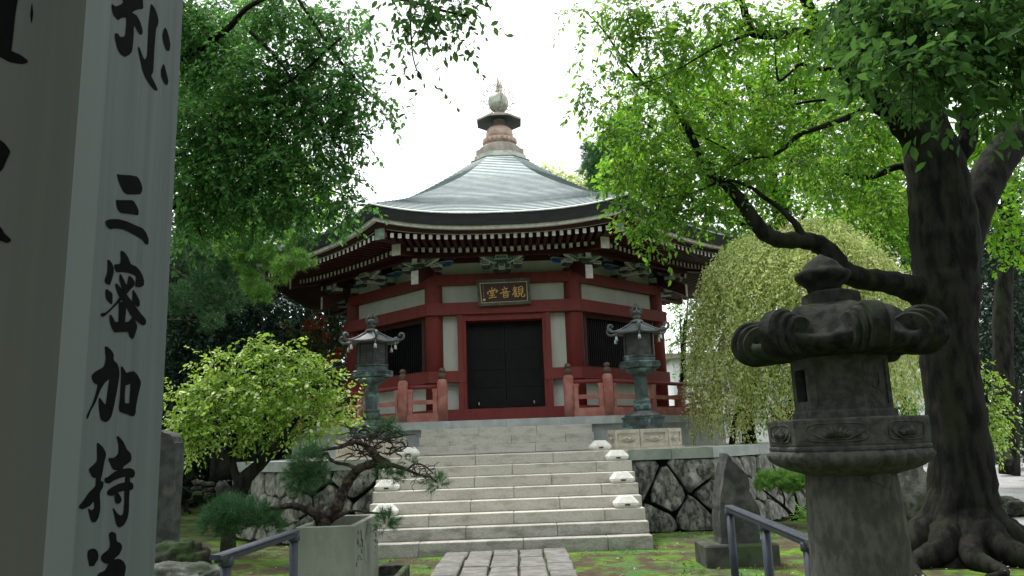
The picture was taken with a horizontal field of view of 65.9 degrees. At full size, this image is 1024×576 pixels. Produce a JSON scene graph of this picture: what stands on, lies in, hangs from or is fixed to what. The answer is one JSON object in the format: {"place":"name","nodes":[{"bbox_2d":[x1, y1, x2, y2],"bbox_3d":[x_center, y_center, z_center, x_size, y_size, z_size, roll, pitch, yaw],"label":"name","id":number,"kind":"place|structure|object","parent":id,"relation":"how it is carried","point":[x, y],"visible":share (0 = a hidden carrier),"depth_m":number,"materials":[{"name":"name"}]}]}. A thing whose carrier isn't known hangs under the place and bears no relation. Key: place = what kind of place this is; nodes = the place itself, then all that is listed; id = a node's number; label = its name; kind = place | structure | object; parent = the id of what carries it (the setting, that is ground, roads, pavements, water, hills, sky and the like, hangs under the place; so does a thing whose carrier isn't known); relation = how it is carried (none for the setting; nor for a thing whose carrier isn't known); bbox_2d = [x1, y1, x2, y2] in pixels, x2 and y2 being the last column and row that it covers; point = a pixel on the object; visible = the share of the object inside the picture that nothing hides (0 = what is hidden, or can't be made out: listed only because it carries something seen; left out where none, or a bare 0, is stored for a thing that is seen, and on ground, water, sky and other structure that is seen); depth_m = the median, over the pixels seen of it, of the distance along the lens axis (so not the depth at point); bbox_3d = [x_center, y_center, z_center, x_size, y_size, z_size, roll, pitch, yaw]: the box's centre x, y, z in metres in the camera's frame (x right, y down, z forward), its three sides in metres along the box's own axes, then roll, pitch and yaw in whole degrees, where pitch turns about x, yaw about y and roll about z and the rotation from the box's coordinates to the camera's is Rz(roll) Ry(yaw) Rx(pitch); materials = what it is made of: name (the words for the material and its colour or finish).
{"place":"outdoors","nodes":[
{"label":"outdoors","id":0,"kind":"place"},
{"bbox_2d":[0,0,182,575],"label":"wooden memorial pillar","id":1,"kind":"structure","parent":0,"point":[89,89],"depth_m":1.13,"materials":[{"name":"grey wood"}]},
{"bbox_2d":[173,19,359,330],"bbox_3d":[-7.211,-2.939,21.941,6.300,10.570,4.041,3,-12,-24],"label":"maple tree","id":2,"kind":"object","parent":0,"point":[189,169],"visible":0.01,"depth_m":21.72,"materials":[{"name":"green plant"}]},
{"bbox_2d":[431,548,576,575],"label":"stone path","id":3,"kind":"structure","parent":0,"point":[532,562],"depth_m":9.71,"materials":[{"name":"grey stone"}]},
{"bbox_2d":[417,424,593,455],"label":"stone stairs","id":4,"kind":"structure","parent":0,"point":[506,439],"depth_m":15.33,"materials":[{"name":"stone"}]},
{"bbox_2d":[539,160,601,188],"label":"pale tree","id":5,"kind":"object","parent":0,"point":[570,177],"visible":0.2,"depth_m":39.53,"materials":[{"name":"green plant"}]},
{"bbox_2d":[171,0,1023,403],"label":"sky","id":6,"kind":"structure","parent":0,"point":[438,141],"materials":[{"name":"white"}]},
{"bbox_2d":[180,435,1023,575],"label":"ground","id":7,"kind":"structure","parent":0,"point":[273,560],"depth_m":10.39,"materials":[{"name":"green plant"}]},
{"bbox_2d":[156,430,183,543],"bbox_3d":[-3.760,2.280,8.470,0.365,1.496,0.250,-2,-11,0],"label":"stone stele","id":8,"kind":"object","parent":7,"relation":"on","point":[171,469],"visible":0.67,"depth_m":8.41,"materials":[{"name":"stone"}]},
{"bbox_2d":[155,539,211,564],"bbox_3d":[-3.091,2.532,7.286,0.604,0.411,0.465,-2,-11,0],"label":"garden rock","id":9,"kind":"object","parent":7,"relation":"on","point":[181,551],"visible":0.61,"depth_m":7.17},
{"bbox_2d":[154,561,219,575],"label":"garden rock","id":10,"kind":"object","parent":7,"relation":"on","point":[175,568],"visible":0.89,"depth_m":6.23,"materials":[{"name":"grey stone"}]},
{"bbox_2d":[191,491,203,495],"bbox_3d":[-6.369,4.174,16.040,0.256,0.108,0.214,-2,-11,0],"label":"stacked stone","id":11,"kind":"object","parent":7,"relation":"on","point":[197,493],"visible":1,"depth_m":15.95,"materials":[{"name":"grey stone"}]},
{"bbox_2d":[191,485,204,490],"bbox_3d":[-6.388,4.069,16.061,0.285,0.121,0.215,-2,-11,0],"label":"stacked stone","id":12,"kind":"object","parent":11,"relation":"on","point":[198,487],"visible":0.99,"depth_m":15.98,"materials":[{"name":"grey stone"}]},
{"bbox_2d":[191,480,204,484],"bbox_3d":[-6.394,3.966,16.086,0.263,0.107,0.204,-2,-11,0],"label":"stacked stone","id":13,"kind":"object","parent":12,"relation":"on","point":[196,482],"visible":1,"depth_m":16.01,"materials":[{"name":"grey stone"}]},
{"bbox_2d":[203,492,215,496],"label":"stacked stone","id":14,"kind":"object","parent":7,"relation":"on","point":[208,494],"visible":0.97,"depth_m":15.96,"materials":[{"name":"grey stone"}]},
{"bbox_2d":[202,487,214,491],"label":"stacked stone","id":15,"kind":"object","parent":14,"relation":"on","point":[208,489],"visible":0.94,"depth_m":15.98,"materials":[{"name":"grey stone"}]},
{"bbox_2d":[202,481,214,486],"bbox_3d":[-6.185,3.996,16.074,0.278,0.116,0.220,-2,-11,0],"label":"stacked stone","id":16,"kind":"object","parent":15,"relation":"on","point":[208,484],"visible":1,"depth_m":15.99,"materials":[{"name":"grey stone"}]},
{"bbox_2d":[215,480,231,496],"bbox_3d":[-5.523,3.842,15.067,0.314,0.333,0.276,-8,-13,28],"label":"garden rock","id":17,"kind":"object","parent":7,"relation":"on","point":[222,486],"visible":0.72,"depth_m":14.99,"materials":[{"name":"stone"}]},
{"bbox_2d":[161,257,326,481],"bbox_3d":[-6.962,1.836,19.524,4.628,5.817,3.744,-2,-11,0],"label":"evergreen tree","id":18,"kind":"object","parent":7,"relation":"on","point":[225,336],"visible":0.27,"depth_m":18.94,"materials":[{"name":"green plant"}]},
{"bbox_2d":[167,162,320,335],"bbox_3d":[-5.337,0.680,14.004,4.855,7.205,1.920,-6,-12,18],"label":"pine tree","id":19,"kind":"object","parent":7,"relation":"on","point":[249,275],"visible":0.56,"depth_m":13.66,"materials":[{"name":"green plant"}]},
{"bbox_2d":[162,211,346,499],"bbox_3d":[-9.120,2.235,26.718,11.003,10.539,5.903,6,-14,-36],"label":"evergreen tree","id":20,"kind":"object","parent":7,"relation":"on","point":[298,316],"visible":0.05,"depth_m":27.56,"materials":[{"name":"green plant"}]},
{"bbox_2d":[209,529,299,575],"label":"handrail","id":21,"kind":"object","parent":7,"relation":"on","point":[224,560],"visible":1,"depth_m":5.47,"materials":[{"name":"grey metal"}]},
{"bbox_2d":[162,331,372,551],"bbox_3d":[-3.662,2.291,11.789,3.434,3.370,1.817,-2,-11,0],"label":"leafy shrub tree","id":22,"kind":"object","parent":7,"relation":"on","point":[246,476],"visible":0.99,"depth_m":11.74,"materials":[{"name":"green plant"}]},
{"bbox_2d":[295,514,377,575],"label":"concrete planter","id":23,"kind":"object","parent":7,"relation":"on","point":[346,545],"visible":0.91,"depth_m":6.92,"materials":[{"name":"concrete"}]},
{"bbox_2d":[191,413,454,546],"bbox_3d":[-1.758,1.795,7.472,2.452,1.260,0.893,-2,-11,0],"label":"bonsai pine","id":24,"kind":"object","parent":23,"relation":"in","point":[220,517],"visible":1,"depth_m":7.45,"materials":[{"name":"green plant"}]},
{"bbox_2d":[165,0,513,357],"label":"broadleaf tree","id":25,"kind":"object","parent":7,"relation":"on","point":[219,50],"visible":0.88,"depth_m":9.29,"materials":[{"name":"green plant"}]},
{"bbox_2d":[378,564,409,575],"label":"stone trough","id":26,"kind":"object","parent":7,"relation":"on","point":[394,570],"visible":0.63,"depth_m":8.43,"materials":[{"name":"stone"}]},
{"bbox_2d":[213,530,803,575],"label":"moss sprigs","id":27,"kind":"object","parent":7,"relation":"on","point":[700,571],"visible":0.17,"depth_m":9.91,"materials":[{"name":"plant"}]},
{"bbox_2d":[370,450,652,558],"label":"stone stairs","id":28,"kind":"structure","parent":7,"relation":"on","point":[518,501],"depth_m":11.91,"materials":[{"name":"grey stone"}]},
{"bbox_2d":[372,503,398,516],"bbox_3d":[-1.895,3.317,11.813,0.380,0.178,0.264,-2,-11,0],"label":"step lamp","id":29,"kind":"object","parent":28,"relation":"on","point":[394,508],"visible":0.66,"depth_m":11.74,"materials":[{"name":"white plastic"}]},
{"bbox_2d":[374,479,399,491],"bbox_3d":[-1.963,3.100,12.407,0.380,0.178,0.264,-2,-11,0],"label":"step lamp","id":30,"kind":"object","parent":28,"relation":"on","point":[382,486],"visible":0.81,"depth_m":12.30,"materials":[{"name":"white plastic"}]},
{"bbox_2d":[605,449,628,460],"bbox_3d":[1.727,2.751,13.000,0.380,0.178,0.264,-2,-11,0],"label":"step lamp","id":31,"kind":"object","parent":28,"relation":"on","point":[616,455],"visible":0.99,"depth_m":12.89,"materials":[{"name":"white plastic"}]},
{"bbox_2d":[609,471,634,482],"bbox_3d":[1.725,2.971,12.407,0.380,0.178,0.264,-2,-11,0],"label":"step lamp","id":32,"kind":"object","parent":28,"relation":"on","point":[622,477],"visible":1,"depth_m":12.30,"materials":[{"name":"white plastic"}]},
{"bbox_2d":[612,495,638,507],"bbox_3d":[1.702,3.192,11.813,0.380,0.178,0.264,-2,-11,0],"label":"step lamp","id":33,"kind":"object","parent":28,"relation":"on","point":[627,501],"visible":1,"depth_m":11.71,"materials":[{"name":"white plastic"}]},
{"bbox_2d":[230,442,805,543],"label":"stone retaining wall","id":34,"kind":"structure","parent":7,"relation":"on","point":[675,487],"depth_m":13.06,"materials":[{"name":"grey stone"}]},
{"bbox_2d":[333,437,406,459],"bbox_3d":[-2.598,2.971,14.619,1.349,0.350,1.349,-10,-14,37],"label":"lantern pedestal","id":35,"kind":"object","parent":34,"relation":"on","point":[345,450],"visible":0.32,"depth_m":14.09,"materials":[{"name":"beige stone"}]},
{"bbox_2d":[339,312,404,438],"bbox_3d":[-2.644,1.635,14.882,1.313,2.385,1.277,-2,-11,0],"label":"bronze lantern","id":36,"kind":"object","parent":35,"relation":"on","point":[371,344],"visible":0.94,"depth_m":14.70,"materials":[{"name":"grey metal"}]},
{"bbox_2d":[398,447,419,456],"bbox_3d":[-1.792,2.843,13.699,0.380,0.178,0.264,-2,-11,0],"label":"step lamp","id":37,"kind":"object","parent":34,"relation":"on","point":[409,449],"visible":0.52,"depth_m":13.59,"materials":[{"name":"white plastic"}]},
{"bbox_2d":[292,415,725,458],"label":"stone platform","id":38,"kind":"structure","parent":34,"relation":"on","point":[602,426],"depth_m":16.06,"materials":[{"name":"grey stone"}]},
{"bbox_2d":[276,314,346,419],"bbox_3d":[-5.494,2.482,21.044,2.572,3.792,1.619,-5,-12,15],"label":"berry shrub","id":39,"kind":"object","parent":38,"relation":"on","point":[314,347],"visible":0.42,"depth_m":21.02,"materials":[{"name":"green plant"}]},
{"bbox_2d":[293,368,447,428],"bbox_3d":[-3.318,3.261,21.395,4.040,1.110,10.480,-2,-11,0],"label":"veranda railing","id":40,"kind":"object","parent":38,"relation":"on","point":[404,403],"visible":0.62,"depth_m":16.30,"materials":[{"name":"red paint"}]},
{"bbox_2d":[256,74,747,420],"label":"temple hall","id":41,"kind":"structure","parent":38,"relation":"on","point":[418,265],"depth_m":17.94,"materials":[{"name":"red wood"}]},
{"bbox_2d":[358,318,425,376],"bbox_3d":[-2.816,1.548,19.018,0.320,1.258,2.680,9,-16,-44],"label":"window","id":42,"kind":"structure","parent":41,"relation":"in","point":[409,355],"depth_m":18.61,"materials":[{"name":"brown wood"}]},
{"bbox_2d":[467,322,506,408],"bbox_3d":[-0.582,1.762,17.935,0.854,1.966,0.090,-2,-11,0],"label":"door","id":43,"kind":"structure","parent":41,"relation":"in","point":[485,341],"depth_m":17.93,"materials":[{"name":"black paint"}]},
{"bbox_2d":[476,278,530,306],"bbox_3d":[-0.191,0.098,17.729,1.210,0.612,0.090,-2,-11,0],"label":"name board","id":44,"kind":"object","parent":41,"relation":"attached to","point":[502,292],"visible":1,"depth_m":17.72,"materials":[{"name":"brown wood"}]},
{"bbox_2d":[504,321,544,407],"bbox_3d":[0.284,1.732,17.935,0.854,1.966,0.090,-2,-11,0],"label":"door","id":45,"kind":"structure","parent":41,"relation":"in","point":[523,340],"depth_m":17.93,"materials":[{"name":"black paint"}]},
{"bbox_2d":[583,313,653,368],"bbox_3d":[2.498,1.362,19.018,2.680,1.258,0.320,9,-16,-44],"label":"window","id":46,"kind":"structure","parent":41,"relation":"in","point":[600,348],"depth_m":18.60,"materials":[{"name":"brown wood"}]},
{"bbox_2d":[563,362,722,416],"bbox_3d":[3.118,3.036,21.395,4.040,1.110,10.480,-2,-11,0],"label":"veranda railing","id":47,"kind":"object","parent":38,"relation":"on","point":[607,395],"visible":0.69,"depth_m":16.36,"materials":[{"name":"red paint"}]},
{"bbox_2d":[589,440,610,450],"bbox_3d":[1.526,2.727,13.699,0.380,0.178,0.264,-2,-11,0],"label":"step lamp","id":48,"kind":"object","parent":34,"relation":"on","point":[596,445],"visible":0.97,"depth_m":13.59,"materials":[{"name":"white plastic"}]},
{"bbox_2d":[607,428,684,449],"bbox_3d":[2.451,2.795,14.619,1.349,0.350,1.349,-10,-14,37],"label":"lantern pedestal","id":49,"kind":"object","parent":34,"relation":"on","point":[656,438],"visible":1,"depth_m":14.07,"materials":[{"name":"beige stone"}]},
{"bbox_2d":[606,303,669,429],"bbox_3d":[2.404,1.458,14.882,1.218,2.385,1.337,-2,-11,0],"label":"bronze lantern","id":50,"kind":"object","parent":49,"relation":"on","point":[640,364],"visible":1,"depth_m":14.68,"materials":[{"name":"grey metal"}]},
{"bbox_2d":[662,299,721,393],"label":"young tree","id":51,"kind":"object","parent":34,"relation":"on","point":[683,327],"visible":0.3,"depth_m":26.09,"materials":[{"name":"green plant"}]},
{"bbox_2d":[678,205,924,445],"bbox_3d":[6.258,0.820,17.077,5.456,5.590,5.123,-2,-11,0],"label":"weeping tree","id":52,"kind":"object","parent":34,"relation":"on","point":[739,275],"visible":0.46,"depth_m":15.97,"materials":[{"name":"green plant"}]},
{"bbox_2d":[162,172,1023,513],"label":"woodland","id":53,"kind":"object","parent":7,"relation":"on","point":[188,486],"visible":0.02,"depth_m":24.61,"materials":[{"name":"green plant"}]},
{"bbox_2d":[250,523,1009,575],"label":"fallen leaves","id":54,"kind":"object","parent":7,"relation":"on","point":[744,569],"visible":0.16,"depth_m":9.16,"materials":[{"name":"brown plant"}]},
{"bbox_2d":[694,453,780,568],"bbox_3d":[2.704,2.705,9.678,0.868,1.336,0.630,-2,-11,0],"label":"stone stele","id":55,"kind":"object","parent":7,"relation":"on","point":[731,485],"visible":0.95,"depth_m":9.49,"materials":[{"name":"stone"}]},
{"bbox_2d":[584,0,946,419],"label":"maple tree","id":56,"kind":"object","parent":7,"relation":"on","point":[804,83],"visible":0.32,"depth_m":19.70,"materials":[{"name":"green plant"}]},
{"bbox_2d":[724,505,810,575],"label":"handrail","id":57,"kind":"object","parent":7,"relation":"on","point":[766,526],"visible":0.9,"depth_m":5.76,"materials":[{"name":"grey metal"}]},
{"bbox_2d":[752,467,805,520],"bbox_3d":[4.643,3.410,13.168,1.292,0.915,0.722,-2,-11,0],"label":"clipped pine shrub","id":58,"kind":"object","parent":7,"relation":"on","point":[785,480],"visible":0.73,"depth_m":13.09,"materials":[{"name":"green plant"}]},
{"bbox_2d":[553,0,1023,575],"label":"broadleaf tree","id":59,"kind":"object","parent":7,"relation":"on","point":[961,520],"visible":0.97,"depth_m":9.60,"materials":[{"name":"green plant"}]},
{"bbox_2d":[785,497,806,519],"bbox_3d":[4.657,3.514,12.540,0.621,0.356,0.673,-9,-13,33],"label":"fern","id":60,"kind":"object","parent":7,"relation":"on","point":[803,515],"visible":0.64,"depth_m":12.53,"materials":[{"name":"green plant"}]},
{"bbox_2d":[666,352,927,463],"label":"white building","id":61,"kind":"structure","parent":7,"relation":"on","point":[671,369],"depth_m":33.73,"materials":[{"name":"white paint"}]},
{"bbox_2d":[771,407,787,420],"bbox_3d":[11.600,5.705,33.460,1.200,1.300,0.080,-2,-11,0],"label":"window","id":62,"kind":"structure","parent":61,"relation":"in","point":[773,407],"depth_m":33.48,"materials":[{"name":"grey glass"}]},
{"bbox_2d":[731,254,950,575],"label":"stone lantern","id":63,"kind":"object","parent":7,"relation":"on","point":[849,442],"visible":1,"depth_m":3.96,"materials":[{"name":"grey stone"}]},
{"bbox_2d":[890,355,924,415],"bbox_3d":[9.916,2.669,20.035,1.716,3.258,2.312,-7,-12,22],"label":"garden shrub","id":64,"kind":"object","parent":7,"relation":"on","point":[914,411],"visible":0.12,"depth_m":19.55,"materials":[{"name":"green plant"}]},
{"bbox_2d":[898,466,926,524],"bbox_3d":[5.908,3.099,11.805,0.790,1.193,0.474,-2,-11,0],"label":"garden rock","id":65,"kind":"object","parent":7,"relation":"on","point":[913,485],"visible":0.25,"depth_m":11.62,"materials":[{"name":"grey stone"}]},
{"bbox_2d":[869,213,1023,475],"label":"evergreen tree","id":66,"kind":"object","parent":7,"relation":"on","point":[986,315],"visible":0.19,"depth_m":23.44,"materials":[{"name":"green plant"}]},
{"bbox_2d":[574,107,645,198],"bbox_3d":[4.024,-4.147,31.373,3.363,6.777,2.211,-2,-11,0],"label":"tree","id":67,"kind":"object","parent":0,"point":[591,160],"visible":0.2,"depth_m":31.29,"materials":[{"name":"green plant"}]},
{"bbox_2d":[923,448,1023,524],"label":"gravel path","id":68,"kind":"structure","parent":0,"point":[1011,485],"depth_m":19.61,"materials":[{"name":"grey gravel"}]},
{"bbox_2d":[832,30,1023,448],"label":"maple tree","id":69,"kind":"object","parent":68,"relation":"on","point":[1010,217],"visible":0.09,"depth_m":21.75,"materials":[{"name":"green plant"}]},
{"bbox_2d":[980,359,1023,470],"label":"bright shrub","id":70,"kind":"object","parent":68,"relation":"on","point":[996,427],"visible":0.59,"depth_m":18.08,"materials":[{"name":"green plant"}]},
{"bbox_2d":[993,437,1013,465],"bbox_3d":[11.653,3.925,19.037,0.681,0.738,0.532,-2,-11,0],"label":"garden rock","id":71,"kind":"object","parent":68,"relation":"on","point":[1009,459],"visible":0.33,"depth_m":18.80,"materials":[{"name":"grey stone"}]},
{"bbox_2d":[1001,496,1023,516],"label":"garden rock","id":72,"kind":"object","parent":68,"relation":"on","point":[1012,506],"visible":0.48,"depth_m":12.71,"materials":[{"name":"grey stone"}]}
]}

